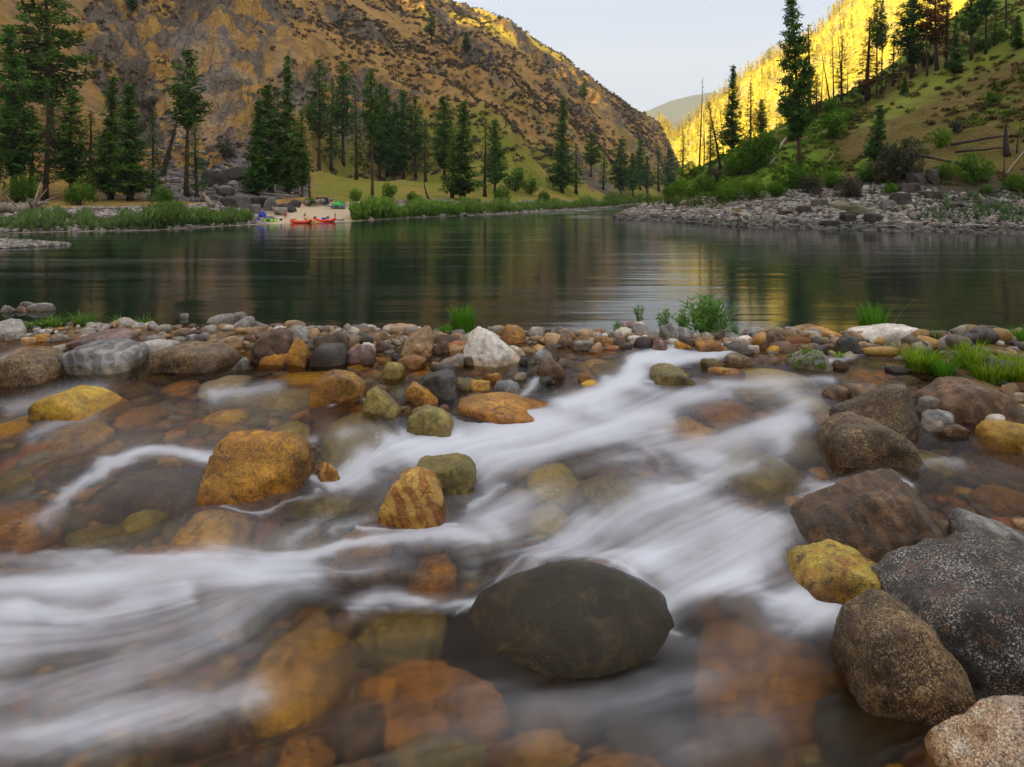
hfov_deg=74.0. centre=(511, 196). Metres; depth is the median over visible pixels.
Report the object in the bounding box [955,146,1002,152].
fallen log
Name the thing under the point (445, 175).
pine tree
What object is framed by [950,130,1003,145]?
fallen log
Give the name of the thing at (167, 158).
dead tree
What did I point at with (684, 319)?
willow sapling
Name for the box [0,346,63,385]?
boulder
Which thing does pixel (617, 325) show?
willow sapling
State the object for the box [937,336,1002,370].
grass tuft
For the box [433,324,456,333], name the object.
grass tuft
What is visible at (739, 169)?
bush
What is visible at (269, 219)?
tent
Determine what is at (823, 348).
rock
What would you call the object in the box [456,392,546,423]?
boulder
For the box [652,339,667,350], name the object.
rock
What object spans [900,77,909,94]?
pine tree
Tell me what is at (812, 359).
rock
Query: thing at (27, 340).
rock
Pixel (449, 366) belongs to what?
rock
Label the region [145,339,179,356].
boulder
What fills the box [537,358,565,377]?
rock
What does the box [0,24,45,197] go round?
pine tree
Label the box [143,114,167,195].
pine tree
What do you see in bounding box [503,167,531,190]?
bush
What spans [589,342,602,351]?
rock
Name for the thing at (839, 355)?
grass tuft
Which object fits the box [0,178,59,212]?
fallen log
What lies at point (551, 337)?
rock
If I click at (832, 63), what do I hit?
dead tree
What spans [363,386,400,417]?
rock
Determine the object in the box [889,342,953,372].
grass tuft
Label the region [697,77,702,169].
dead tree
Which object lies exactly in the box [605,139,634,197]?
pine tree
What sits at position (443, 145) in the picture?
pine tree
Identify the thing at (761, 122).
pine tree
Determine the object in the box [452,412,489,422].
boulder
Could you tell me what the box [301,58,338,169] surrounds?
pine tree
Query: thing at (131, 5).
pine tree
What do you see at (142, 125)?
boulder
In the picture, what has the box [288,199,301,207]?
boulder
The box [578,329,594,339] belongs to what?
rock
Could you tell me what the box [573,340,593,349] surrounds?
rock
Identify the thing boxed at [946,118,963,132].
bush
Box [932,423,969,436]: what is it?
rock
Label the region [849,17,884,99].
pine tree
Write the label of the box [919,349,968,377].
grass tuft
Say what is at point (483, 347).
boulder
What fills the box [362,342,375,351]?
rock
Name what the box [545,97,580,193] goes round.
pine tree
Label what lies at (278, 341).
rock
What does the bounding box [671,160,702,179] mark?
bush
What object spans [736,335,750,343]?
rock
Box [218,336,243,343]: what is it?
rock
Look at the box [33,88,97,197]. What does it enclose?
pine tree
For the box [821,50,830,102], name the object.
dead tree
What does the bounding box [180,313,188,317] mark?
rock
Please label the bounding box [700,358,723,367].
rock
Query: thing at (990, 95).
bush
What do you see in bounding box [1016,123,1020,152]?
dead tree
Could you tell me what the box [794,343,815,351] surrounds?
rock
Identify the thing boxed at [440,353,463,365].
rock
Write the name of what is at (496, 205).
willow thicket
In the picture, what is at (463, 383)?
rock
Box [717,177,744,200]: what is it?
bush
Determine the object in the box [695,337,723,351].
rock
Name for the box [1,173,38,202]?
bush
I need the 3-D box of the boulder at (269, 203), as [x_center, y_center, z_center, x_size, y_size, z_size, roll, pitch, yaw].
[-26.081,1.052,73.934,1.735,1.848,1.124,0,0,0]
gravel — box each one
[0,198,631,232]
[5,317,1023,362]
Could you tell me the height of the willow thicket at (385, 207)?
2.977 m
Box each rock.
[0,305,15,311]
[0,318,27,338]
[4,333,15,339]
[16,306,28,311]
[19,301,34,307]
[20,337,36,344]
[27,303,55,310]
[34,333,50,340]
[48,334,55,341]
[52,326,73,330]
[86,322,102,326]
[131,322,145,326]
[144,335,165,341]
[171,336,184,341]
[174,329,197,336]
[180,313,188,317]
[185,334,206,341]
[186,323,196,328]
[206,313,233,325]
[206,335,217,341]
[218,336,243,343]
[223,336,242,347]
[232,357,249,369]
[233,312,246,323]
[233,316,254,330]
[244,335,256,342]
[250,328,292,362]
[251,321,269,330]
[251,326,260,331]
[259,349,289,364]
[269,323,284,327]
[284,320,307,327]
[287,338,309,366]
[291,326,309,338]
[306,325,324,329]
[307,336,321,347]
[308,343,347,366]
[311,332,349,350]
[316,462,339,481]
[347,344,375,362]
[357,332,373,343]
[360,326,375,333]
[360,355,373,363]
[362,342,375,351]
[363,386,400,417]
[372,331,392,344]
[373,385,387,390]
[376,340,395,350]
[382,362,404,378]
[387,323,416,333]
[391,353,400,359]
[397,355,425,368]
[400,326,433,356]
[400,406,410,414]
[405,381,437,404]
[419,350,430,356]
[432,340,448,352]
[433,331,445,337]
[434,363,456,373]
[438,404,449,411]
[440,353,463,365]
[450,329,464,334]
[451,345,464,355]
[453,333,463,338]
[456,378,471,389]
[458,334,466,340]
[464,356,473,365]
[471,379,490,390]
[484,373,501,381]
[487,326,502,332]
[495,325,503,335]
[495,380,520,394]
[501,324,525,342]
[510,345,524,355]
[513,372,525,379]
[519,357,527,363]
[527,365,539,374]
[531,348,552,363]
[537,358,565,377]
[538,376,554,383]
[543,342,559,359]
[544,333,559,345]
[550,330,573,345]
[557,358,566,365]
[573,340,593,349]
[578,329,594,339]
[578,374,592,380]
[581,379,596,384]
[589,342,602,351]
[594,335,613,346]
[614,336,626,345]
[619,321,637,328]
[619,342,631,347]
[627,335,640,342]
[631,323,661,338]
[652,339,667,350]
[659,323,691,339]
[674,340,691,348]
[678,335,697,346]
[692,332,714,338]
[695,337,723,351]
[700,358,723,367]
[707,325,727,335]
[707,367,742,373]
[715,335,723,339]
[724,332,740,342]
[724,353,752,367]
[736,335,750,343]
[747,326,762,336]
[748,345,759,352]
[753,354,781,364]
[759,331,784,348]
[766,345,778,350]
[785,348,832,370]
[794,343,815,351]
[813,344,827,353]
[819,343,835,350]
[821,384,849,399]
[832,359,848,368]
[835,334,862,353]
[841,383,879,397]
[858,342,874,347]
[884,365,911,372]
[915,396,939,411]
[921,409,955,431]
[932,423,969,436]
[953,368,972,376]
[985,414,1005,420]
[999,383,1019,395]
[1010,392,1023,400]
[1012,517,1023,529]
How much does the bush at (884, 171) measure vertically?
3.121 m
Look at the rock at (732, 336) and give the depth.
6.91 m
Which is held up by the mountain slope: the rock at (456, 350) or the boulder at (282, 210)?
the boulder at (282, 210)
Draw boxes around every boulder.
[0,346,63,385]
[28,385,121,420]
[58,338,148,374]
[65,328,140,348]
[123,114,144,132]
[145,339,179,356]
[146,341,241,372]
[193,156,208,169]
[195,429,315,505]
[199,170,228,186]
[215,187,235,196]
[220,197,236,207]
[222,166,247,180]
[235,195,250,208]
[249,204,260,213]
[250,197,268,207]
[263,198,277,210]
[274,207,286,214]
[278,203,296,212]
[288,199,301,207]
[309,369,366,406]
[315,197,328,204]
[377,466,444,529]
[407,404,453,436]
[417,452,475,495]
[418,368,458,399]
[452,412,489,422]
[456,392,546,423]
[463,326,519,366]
[469,560,674,677]
[649,363,695,385]
[650,214,661,217]
[679,200,692,206]
[732,207,740,212]
[760,215,773,218]
[778,210,792,214]
[787,539,880,604]
[790,468,945,562]
[793,324,841,338]
[795,205,811,212]
[810,198,827,206]
[816,411,922,468]
[819,220,839,226]
[829,201,848,209]
[829,384,920,441]
[830,589,976,724]
[838,214,856,222]
[846,205,871,214]
[847,323,917,345]
[864,213,882,223]
[871,531,1023,695]
[879,199,896,211]
[888,192,911,204]
[898,183,921,192]
[905,172,926,184]
[915,376,1023,423]
[916,191,942,198]
[924,695,1023,766]
[925,169,939,184]
[942,201,966,206]
[945,376,999,390]
[948,508,1023,546]
[972,688,993,701]
[974,420,1023,452]
[981,200,993,207]
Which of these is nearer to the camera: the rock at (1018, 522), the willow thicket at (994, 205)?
the rock at (1018, 522)
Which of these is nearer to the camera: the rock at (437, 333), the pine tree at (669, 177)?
the rock at (437, 333)
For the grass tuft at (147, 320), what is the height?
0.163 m
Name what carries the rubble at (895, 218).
on the hillside
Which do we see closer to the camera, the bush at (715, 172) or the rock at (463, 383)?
the rock at (463, 383)
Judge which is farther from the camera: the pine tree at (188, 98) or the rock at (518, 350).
the pine tree at (188, 98)
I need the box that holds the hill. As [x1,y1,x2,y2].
[659,0,975,173]
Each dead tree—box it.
[160,122,177,176]
[308,164,310,198]
[647,160,650,194]
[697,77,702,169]
[702,110,704,167]
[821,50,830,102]
[831,43,836,101]
[838,37,842,101]
[897,49,901,89]
[921,10,928,76]
[993,11,996,45]
[1003,123,1010,156]
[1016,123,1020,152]
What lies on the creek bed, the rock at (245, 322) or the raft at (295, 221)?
the rock at (245, 322)
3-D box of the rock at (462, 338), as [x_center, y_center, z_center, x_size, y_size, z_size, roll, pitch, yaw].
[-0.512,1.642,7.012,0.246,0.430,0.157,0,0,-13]
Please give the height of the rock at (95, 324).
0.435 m
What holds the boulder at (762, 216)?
on the hillside
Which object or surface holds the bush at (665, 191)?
on the hillside
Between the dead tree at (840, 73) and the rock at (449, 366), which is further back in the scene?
the dead tree at (840, 73)
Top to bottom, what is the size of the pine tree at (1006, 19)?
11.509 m
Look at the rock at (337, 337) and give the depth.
6.61 m
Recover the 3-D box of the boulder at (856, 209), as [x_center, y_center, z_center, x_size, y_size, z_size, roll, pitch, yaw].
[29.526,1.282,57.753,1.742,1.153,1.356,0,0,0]
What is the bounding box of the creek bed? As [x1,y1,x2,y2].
[27,326,1023,364]
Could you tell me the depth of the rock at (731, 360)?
5.90 m
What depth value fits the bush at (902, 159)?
65.08 m
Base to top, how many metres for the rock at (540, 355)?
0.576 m
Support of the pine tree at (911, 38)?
on the hillside
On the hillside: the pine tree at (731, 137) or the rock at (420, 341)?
the pine tree at (731, 137)
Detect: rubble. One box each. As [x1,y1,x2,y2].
[146,114,311,201]
[613,183,1023,233]
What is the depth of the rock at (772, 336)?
6.67 m
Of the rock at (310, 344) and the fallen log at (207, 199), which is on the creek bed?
the rock at (310, 344)
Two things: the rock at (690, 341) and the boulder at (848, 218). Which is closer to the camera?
the rock at (690, 341)
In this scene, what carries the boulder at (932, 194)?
on the hillside
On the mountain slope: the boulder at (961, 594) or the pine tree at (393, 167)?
the pine tree at (393, 167)
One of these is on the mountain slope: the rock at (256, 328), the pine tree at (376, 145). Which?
the pine tree at (376, 145)
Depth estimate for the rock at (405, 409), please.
4.81 m
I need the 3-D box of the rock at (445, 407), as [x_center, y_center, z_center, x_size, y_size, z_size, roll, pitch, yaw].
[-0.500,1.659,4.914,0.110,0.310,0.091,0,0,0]
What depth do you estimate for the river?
22.95 m
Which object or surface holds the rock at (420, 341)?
on the creek bed
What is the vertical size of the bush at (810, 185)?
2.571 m
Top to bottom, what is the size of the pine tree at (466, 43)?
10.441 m
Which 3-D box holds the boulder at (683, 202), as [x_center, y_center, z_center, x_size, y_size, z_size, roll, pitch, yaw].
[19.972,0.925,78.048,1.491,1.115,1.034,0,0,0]
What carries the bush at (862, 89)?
on the hillside
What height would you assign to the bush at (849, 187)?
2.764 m
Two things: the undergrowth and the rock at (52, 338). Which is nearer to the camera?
the rock at (52, 338)
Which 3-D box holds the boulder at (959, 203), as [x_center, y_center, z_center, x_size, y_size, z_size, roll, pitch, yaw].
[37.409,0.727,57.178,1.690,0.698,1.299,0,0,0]
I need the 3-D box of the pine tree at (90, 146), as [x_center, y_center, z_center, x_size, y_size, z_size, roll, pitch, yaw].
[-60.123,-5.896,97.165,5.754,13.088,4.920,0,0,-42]
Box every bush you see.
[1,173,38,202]
[63,179,98,204]
[139,95,159,109]
[148,183,173,203]
[215,140,235,158]
[305,197,316,205]
[349,188,361,201]
[381,183,397,198]
[406,191,421,201]
[493,184,510,199]
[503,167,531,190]
[522,178,541,193]
[538,189,549,200]
[544,145,552,156]
[662,186,674,197]
[667,177,704,197]
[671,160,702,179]
[691,170,718,192]
[704,164,722,181]
[716,190,731,200]
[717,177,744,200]
[722,147,760,177]
[737,127,780,169]
[741,177,767,200]
[767,178,788,196]
[780,164,812,188]
[785,127,801,140]
[797,173,826,194]
[815,107,849,136]
[821,166,842,187]
[823,96,841,112]
[832,172,863,197]
[840,106,855,120]
[853,78,864,92]
[855,162,878,183]
[869,154,898,182]
[877,134,929,179]
[880,181,898,193]
[917,51,934,66]
[925,127,954,146]
[931,162,961,178]
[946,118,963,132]
[950,151,996,184]
[959,36,992,54]
[973,22,1020,46]
[979,90,1003,105]
[979,183,995,193]
[999,172,1023,193]
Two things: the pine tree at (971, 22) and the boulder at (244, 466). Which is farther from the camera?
the pine tree at (971, 22)
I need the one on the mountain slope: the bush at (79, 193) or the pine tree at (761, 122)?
the bush at (79, 193)
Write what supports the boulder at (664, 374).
on the creek bed
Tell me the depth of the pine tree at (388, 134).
180.26 m
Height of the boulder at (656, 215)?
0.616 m
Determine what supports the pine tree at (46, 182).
on the mountain slope
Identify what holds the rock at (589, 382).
on the boulder
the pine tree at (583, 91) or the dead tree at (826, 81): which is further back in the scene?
the pine tree at (583, 91)
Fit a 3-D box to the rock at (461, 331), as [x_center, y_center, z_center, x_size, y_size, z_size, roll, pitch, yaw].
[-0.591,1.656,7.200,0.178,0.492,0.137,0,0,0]
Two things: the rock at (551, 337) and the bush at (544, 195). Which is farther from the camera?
the bush at (544, 195)
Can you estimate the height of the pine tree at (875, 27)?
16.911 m
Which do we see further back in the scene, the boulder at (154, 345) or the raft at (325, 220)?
the raft at (325, 220)
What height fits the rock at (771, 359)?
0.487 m
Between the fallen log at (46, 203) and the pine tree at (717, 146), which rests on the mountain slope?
the fallen log at (46, 203)
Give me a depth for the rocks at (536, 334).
7.16 m
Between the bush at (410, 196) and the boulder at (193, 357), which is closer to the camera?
the boulder at (193, 357)
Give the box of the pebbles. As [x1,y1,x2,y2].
[52,324,1023,389]
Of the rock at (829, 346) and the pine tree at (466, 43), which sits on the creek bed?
the rock at (829, 346)
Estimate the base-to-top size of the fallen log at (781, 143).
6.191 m
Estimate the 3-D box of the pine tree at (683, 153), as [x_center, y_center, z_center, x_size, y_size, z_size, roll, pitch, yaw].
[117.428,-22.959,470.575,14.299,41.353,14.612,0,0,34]
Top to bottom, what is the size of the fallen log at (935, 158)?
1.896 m
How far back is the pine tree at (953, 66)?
97.06 m
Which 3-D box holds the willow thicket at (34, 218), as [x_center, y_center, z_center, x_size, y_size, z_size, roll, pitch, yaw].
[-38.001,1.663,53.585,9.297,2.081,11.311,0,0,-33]
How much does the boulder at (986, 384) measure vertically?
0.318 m
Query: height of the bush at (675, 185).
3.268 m
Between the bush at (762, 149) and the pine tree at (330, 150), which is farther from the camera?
the pine tree at (330, 150)
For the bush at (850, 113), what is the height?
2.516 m
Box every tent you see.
[258,211,265,216]
[263,216,276,221]
[331,201,344,208]
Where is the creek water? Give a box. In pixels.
[0,339,1023,766]
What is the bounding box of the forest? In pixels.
[638,0,959,165]
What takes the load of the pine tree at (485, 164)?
on the mountain slope
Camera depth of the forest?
1027.20 m
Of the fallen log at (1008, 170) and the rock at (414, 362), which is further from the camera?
the fallen log at (1008, 170)
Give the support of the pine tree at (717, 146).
on the hillside
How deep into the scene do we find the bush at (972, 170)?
62.18 m
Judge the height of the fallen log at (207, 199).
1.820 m
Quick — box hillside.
[612,0,1023,232]
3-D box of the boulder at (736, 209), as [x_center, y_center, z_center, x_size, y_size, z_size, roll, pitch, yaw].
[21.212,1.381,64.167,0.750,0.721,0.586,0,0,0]
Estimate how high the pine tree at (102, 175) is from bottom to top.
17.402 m
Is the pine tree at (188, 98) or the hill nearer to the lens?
the pine tree at (188, 98)
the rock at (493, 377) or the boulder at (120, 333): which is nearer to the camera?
the rock at (493, 377)
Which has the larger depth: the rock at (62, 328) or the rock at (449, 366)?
the rock at (62, 328)
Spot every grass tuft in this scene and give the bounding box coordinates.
[22,315,69,328]
[24,320,42,329]
[61,308,111,326]
[135,311,163,322]
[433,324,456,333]
[447,302,478,333]
[829,349,844,357]
[851,300,894,325]
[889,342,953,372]
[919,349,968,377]
[934,346,1023,384]
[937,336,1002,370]
[988,349,1023,382]
[1002,324,1023,341]
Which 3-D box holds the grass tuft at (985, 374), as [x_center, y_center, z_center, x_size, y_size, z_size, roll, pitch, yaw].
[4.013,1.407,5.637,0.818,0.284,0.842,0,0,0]
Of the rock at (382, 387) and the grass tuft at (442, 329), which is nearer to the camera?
the rock at (382, 387)
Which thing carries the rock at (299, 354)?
on the creek bed
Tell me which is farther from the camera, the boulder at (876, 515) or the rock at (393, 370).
the rock at (393, 370)
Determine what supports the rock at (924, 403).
on the creek bed
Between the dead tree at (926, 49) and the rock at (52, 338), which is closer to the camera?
the rock at (52, 338)
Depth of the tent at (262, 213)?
68.92 m
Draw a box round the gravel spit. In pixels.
[0,237,71,248]
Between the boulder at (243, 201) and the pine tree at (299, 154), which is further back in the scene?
the pine tree at (299, 154)
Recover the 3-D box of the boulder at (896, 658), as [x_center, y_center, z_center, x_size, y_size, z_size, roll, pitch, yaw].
[1.503,1.896,2.601,0.516,0.732,0.497,0,0,0]
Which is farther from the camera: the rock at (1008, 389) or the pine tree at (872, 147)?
the pine tree at (872, 147)
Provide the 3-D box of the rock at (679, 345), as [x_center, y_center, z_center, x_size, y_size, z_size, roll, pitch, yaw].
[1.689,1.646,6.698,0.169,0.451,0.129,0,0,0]
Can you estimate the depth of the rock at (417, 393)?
5.07 m
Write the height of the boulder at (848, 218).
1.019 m
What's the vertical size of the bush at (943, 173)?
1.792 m
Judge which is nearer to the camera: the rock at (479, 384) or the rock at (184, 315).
the rock at (479, 384)
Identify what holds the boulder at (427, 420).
on the creek bed
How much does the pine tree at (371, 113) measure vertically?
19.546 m
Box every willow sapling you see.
[612,318,621,330]
[630,305,645,321]
[655,307,670,327]
[664,292,736,336]
[675,310,690,327]
[726,319,738,334]
[931,329,941,339]
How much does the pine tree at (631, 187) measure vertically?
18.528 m
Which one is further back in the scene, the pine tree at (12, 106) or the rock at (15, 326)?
the pine tree at (12, 106)
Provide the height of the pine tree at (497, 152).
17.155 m
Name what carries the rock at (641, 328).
on the creek bed
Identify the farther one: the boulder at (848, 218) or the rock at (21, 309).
the boulder at (848, 218)
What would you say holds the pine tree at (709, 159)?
on the hillside
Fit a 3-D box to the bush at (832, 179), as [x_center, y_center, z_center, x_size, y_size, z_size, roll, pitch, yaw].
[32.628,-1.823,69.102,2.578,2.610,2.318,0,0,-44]
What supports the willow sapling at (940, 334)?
on the creek bed
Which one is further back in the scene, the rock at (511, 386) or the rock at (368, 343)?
the rock at (368, 343)
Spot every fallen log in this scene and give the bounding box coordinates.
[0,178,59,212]
[18,200,48,204]
[91,204,118,208]
[202,192,213,206]
[222,191,254,194]
[258,192,293,196]
[303,192,333,204]
[768,136,787,164]
[911,152,961,164]
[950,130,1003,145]
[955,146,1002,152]
[1005,151,1023,174]
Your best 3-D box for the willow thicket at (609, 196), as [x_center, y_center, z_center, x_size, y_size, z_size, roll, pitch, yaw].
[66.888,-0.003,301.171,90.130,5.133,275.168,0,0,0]
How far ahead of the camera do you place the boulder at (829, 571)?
3.03 m
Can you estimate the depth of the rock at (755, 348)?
6.51 m
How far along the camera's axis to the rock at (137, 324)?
7.53 m
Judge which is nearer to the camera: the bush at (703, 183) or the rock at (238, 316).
the rock at (238, 316)
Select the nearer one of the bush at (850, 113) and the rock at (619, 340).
the rock at (619, 340)
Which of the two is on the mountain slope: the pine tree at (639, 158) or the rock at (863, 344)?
the pine tree at (639, 158)
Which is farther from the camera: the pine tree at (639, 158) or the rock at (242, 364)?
the pine tree at (639, 158)
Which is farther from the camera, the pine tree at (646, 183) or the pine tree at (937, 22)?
the pine tree at (646, 183)
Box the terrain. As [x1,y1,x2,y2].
[0,0,118,180]
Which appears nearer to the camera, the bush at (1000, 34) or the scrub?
the bush at (1000, 34)
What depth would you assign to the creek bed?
7.22 m
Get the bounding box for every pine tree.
[0,0,97,149]
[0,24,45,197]
[0,100,13,184]
[16,77,68,200]
[17,105,49,195]
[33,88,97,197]
[69,110,103,199]
[80,75,125,199]
[98,83,165,200]
[123,0,139,13]
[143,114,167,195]
[160,47,213,197]
[185,120,211,197]
[237,99,274,195]
[242,83,293,192]
[267,54,314,193]
[289,109,314,196]
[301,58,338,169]
[321,77,340,171]
[329,60,358,165]
[343,91,368,179]
[356,67,384,197]
[363,81,392,177]
[373,87,399,177]
[381,101,409,178]
[388,88,418,178]
[397,95,431,179]
[416,117,435,181]
[422,14,436,41]
[426,95,458,179]
[437,99,483,199]
[440,134,457,197]
[461,32,471,53]
[476,126,497,196]
[480,119,510,193]
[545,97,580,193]
[565,143,586,194]
[579,78,589,98]
[582,132,602,176]
[597,154,609,189]
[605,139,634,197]
[626,153,643,195]
[629,139,651,189]
[641,156,655,192]
[651,145,666,191]
[660,149,678,187]
[673,134,689,180]
[703,121,716,170]
[706,101,727,168]
[716,64,745,148]
[743,82,757,140]
[753,99,770,134]
[774,0,815,169]
[801,24,822,108]
[809,76,822,118]
[834,36,849,100]
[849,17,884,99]
[861,104,889,160]
[868,0,886,97]
[875,0,889,94]
[885,38,900,86]
[886,0,933,78]
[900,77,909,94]
[915,0,952,70]
[938,0,960,67]
[943,21,967,74]
[953,0,989,60]
[977,0,1001,54]
[1004,0,1010,28]
[1008,15,1023,49]
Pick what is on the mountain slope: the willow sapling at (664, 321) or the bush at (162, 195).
the bush at (162, 195)
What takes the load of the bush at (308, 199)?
on the mountain slope
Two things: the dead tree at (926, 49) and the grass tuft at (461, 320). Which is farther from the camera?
the dead tree at (926, 49)
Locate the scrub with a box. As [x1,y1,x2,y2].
[80,0,677,183]
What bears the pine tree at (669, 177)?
on the mountain slope
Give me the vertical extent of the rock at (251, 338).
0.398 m
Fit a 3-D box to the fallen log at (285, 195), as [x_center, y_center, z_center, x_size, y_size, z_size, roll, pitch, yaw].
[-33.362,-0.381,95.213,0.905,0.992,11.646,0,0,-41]
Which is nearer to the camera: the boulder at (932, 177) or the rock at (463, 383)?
the rock at (463, 383)
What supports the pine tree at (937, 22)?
on the hillside
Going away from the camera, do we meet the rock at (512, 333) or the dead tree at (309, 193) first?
the rock at (512, 333)
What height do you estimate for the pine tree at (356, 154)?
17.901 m
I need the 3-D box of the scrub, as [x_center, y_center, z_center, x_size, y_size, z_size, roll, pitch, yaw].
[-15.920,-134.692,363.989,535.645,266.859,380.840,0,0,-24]
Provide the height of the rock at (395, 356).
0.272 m
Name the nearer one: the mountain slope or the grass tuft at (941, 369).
the grass tuft at (941, 369)
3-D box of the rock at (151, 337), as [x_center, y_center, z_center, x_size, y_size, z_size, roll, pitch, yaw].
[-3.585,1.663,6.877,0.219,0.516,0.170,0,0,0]
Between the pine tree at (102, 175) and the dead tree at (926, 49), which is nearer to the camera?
the pine tree at (102, 175)
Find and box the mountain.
[644,92,720,131]
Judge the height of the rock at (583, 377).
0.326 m
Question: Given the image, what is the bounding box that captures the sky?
[453,0,842,111]
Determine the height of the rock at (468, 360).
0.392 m
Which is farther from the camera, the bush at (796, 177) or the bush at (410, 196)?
the bush at (410, 196)
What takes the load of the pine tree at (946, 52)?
on the hillside
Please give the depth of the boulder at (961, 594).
2.61 m
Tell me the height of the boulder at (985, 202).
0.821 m
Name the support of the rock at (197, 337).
on the creek bed
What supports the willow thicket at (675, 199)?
on the hillside
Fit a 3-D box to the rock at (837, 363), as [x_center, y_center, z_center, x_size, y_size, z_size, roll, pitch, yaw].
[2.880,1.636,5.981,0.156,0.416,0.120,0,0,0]
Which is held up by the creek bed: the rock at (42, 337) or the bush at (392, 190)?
the rock at (42, 337)
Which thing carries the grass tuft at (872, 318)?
on the creek bed
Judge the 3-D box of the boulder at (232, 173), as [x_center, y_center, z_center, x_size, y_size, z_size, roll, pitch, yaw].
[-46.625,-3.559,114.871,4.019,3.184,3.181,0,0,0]
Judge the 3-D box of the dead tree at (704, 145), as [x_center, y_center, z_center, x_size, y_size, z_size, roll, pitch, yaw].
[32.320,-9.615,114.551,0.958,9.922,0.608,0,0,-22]
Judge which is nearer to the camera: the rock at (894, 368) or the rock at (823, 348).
the rock at (894, 368)
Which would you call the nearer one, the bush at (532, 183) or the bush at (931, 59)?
the bush at (931, 59)
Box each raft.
[290,219,311,222]
[314,217,335,221]
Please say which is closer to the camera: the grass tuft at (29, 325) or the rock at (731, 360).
the rock at (731, 360)
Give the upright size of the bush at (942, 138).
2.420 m
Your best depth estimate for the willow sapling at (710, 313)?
7.23 m
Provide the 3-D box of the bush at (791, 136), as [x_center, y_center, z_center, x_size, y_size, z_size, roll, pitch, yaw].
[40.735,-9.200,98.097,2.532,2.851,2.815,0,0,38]
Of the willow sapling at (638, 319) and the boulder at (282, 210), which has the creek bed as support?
the willow sapling at (638, 319)
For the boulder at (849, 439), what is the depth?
4.13 m
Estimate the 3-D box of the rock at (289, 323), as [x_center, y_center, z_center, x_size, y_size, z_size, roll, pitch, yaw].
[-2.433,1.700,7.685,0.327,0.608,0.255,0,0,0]
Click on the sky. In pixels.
(651, 54)
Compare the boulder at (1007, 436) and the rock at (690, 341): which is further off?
the rock at (690, 341)
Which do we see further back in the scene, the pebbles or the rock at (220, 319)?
the rock at (220, 319)
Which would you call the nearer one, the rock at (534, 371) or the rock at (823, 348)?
the rock at (534, 371)
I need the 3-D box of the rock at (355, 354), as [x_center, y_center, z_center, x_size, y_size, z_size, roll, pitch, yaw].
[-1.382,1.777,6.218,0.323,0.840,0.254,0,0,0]
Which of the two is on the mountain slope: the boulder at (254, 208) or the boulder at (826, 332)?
the boulder at (254, 208)
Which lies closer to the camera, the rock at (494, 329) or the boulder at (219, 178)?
the rock at (494, 329)
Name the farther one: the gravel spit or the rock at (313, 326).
the gravel spit
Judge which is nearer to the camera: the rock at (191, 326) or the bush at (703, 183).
the rock at (191, 326)
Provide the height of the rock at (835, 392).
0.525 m
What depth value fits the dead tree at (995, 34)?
98.76 m
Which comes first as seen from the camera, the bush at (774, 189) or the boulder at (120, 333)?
the boulder at (120, 333)
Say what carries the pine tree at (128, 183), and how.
on the mountain slope
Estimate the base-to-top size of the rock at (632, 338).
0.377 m
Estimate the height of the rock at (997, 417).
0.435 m
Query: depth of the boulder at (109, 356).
5.84 m
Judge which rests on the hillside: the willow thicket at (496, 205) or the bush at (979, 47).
the bush at (979, 47)
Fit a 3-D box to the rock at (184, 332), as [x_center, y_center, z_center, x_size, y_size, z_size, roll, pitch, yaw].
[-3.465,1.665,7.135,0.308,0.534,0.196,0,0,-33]
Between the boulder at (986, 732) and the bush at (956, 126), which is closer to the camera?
the boulder at (986, 732)
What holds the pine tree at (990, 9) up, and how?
on the hillside
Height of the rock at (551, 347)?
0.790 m
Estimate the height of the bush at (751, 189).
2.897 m
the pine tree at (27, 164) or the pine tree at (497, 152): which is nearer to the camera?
the pine tree at (27, 164)
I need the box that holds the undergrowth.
[663,0,1023,197]
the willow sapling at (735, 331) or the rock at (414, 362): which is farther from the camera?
the willow sapling at (735, 331)
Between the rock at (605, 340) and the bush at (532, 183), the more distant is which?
the bush at (532, 183)
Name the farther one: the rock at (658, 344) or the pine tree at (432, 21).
the pine tree at (432, 21)
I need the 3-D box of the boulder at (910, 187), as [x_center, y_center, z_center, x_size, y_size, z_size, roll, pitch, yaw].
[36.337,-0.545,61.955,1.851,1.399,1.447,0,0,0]
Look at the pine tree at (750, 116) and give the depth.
111.67 m
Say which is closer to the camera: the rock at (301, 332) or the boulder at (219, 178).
the rock at (301, 332)
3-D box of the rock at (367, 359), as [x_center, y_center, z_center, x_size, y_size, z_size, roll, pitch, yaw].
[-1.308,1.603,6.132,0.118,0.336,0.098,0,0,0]
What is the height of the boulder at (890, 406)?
0.794 m
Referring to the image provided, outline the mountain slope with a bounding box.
[0,0,685,232]
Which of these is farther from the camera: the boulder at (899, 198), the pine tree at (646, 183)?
the pine tree at (646, 183)
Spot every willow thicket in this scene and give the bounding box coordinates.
[0,204,98,231]
[94,206,165,229]
[140,198,253,229]
[348,195,465,220]
[457,194,643,214]
[602,190,653,205]
[645,187,726,207]
[914,190,1023,222]
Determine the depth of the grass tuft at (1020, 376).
5.52 m
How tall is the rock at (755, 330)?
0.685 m
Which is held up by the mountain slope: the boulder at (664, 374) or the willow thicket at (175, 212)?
the willow thicket at (175, 212)
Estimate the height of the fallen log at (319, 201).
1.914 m
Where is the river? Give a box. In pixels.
[0,204,1023,334]

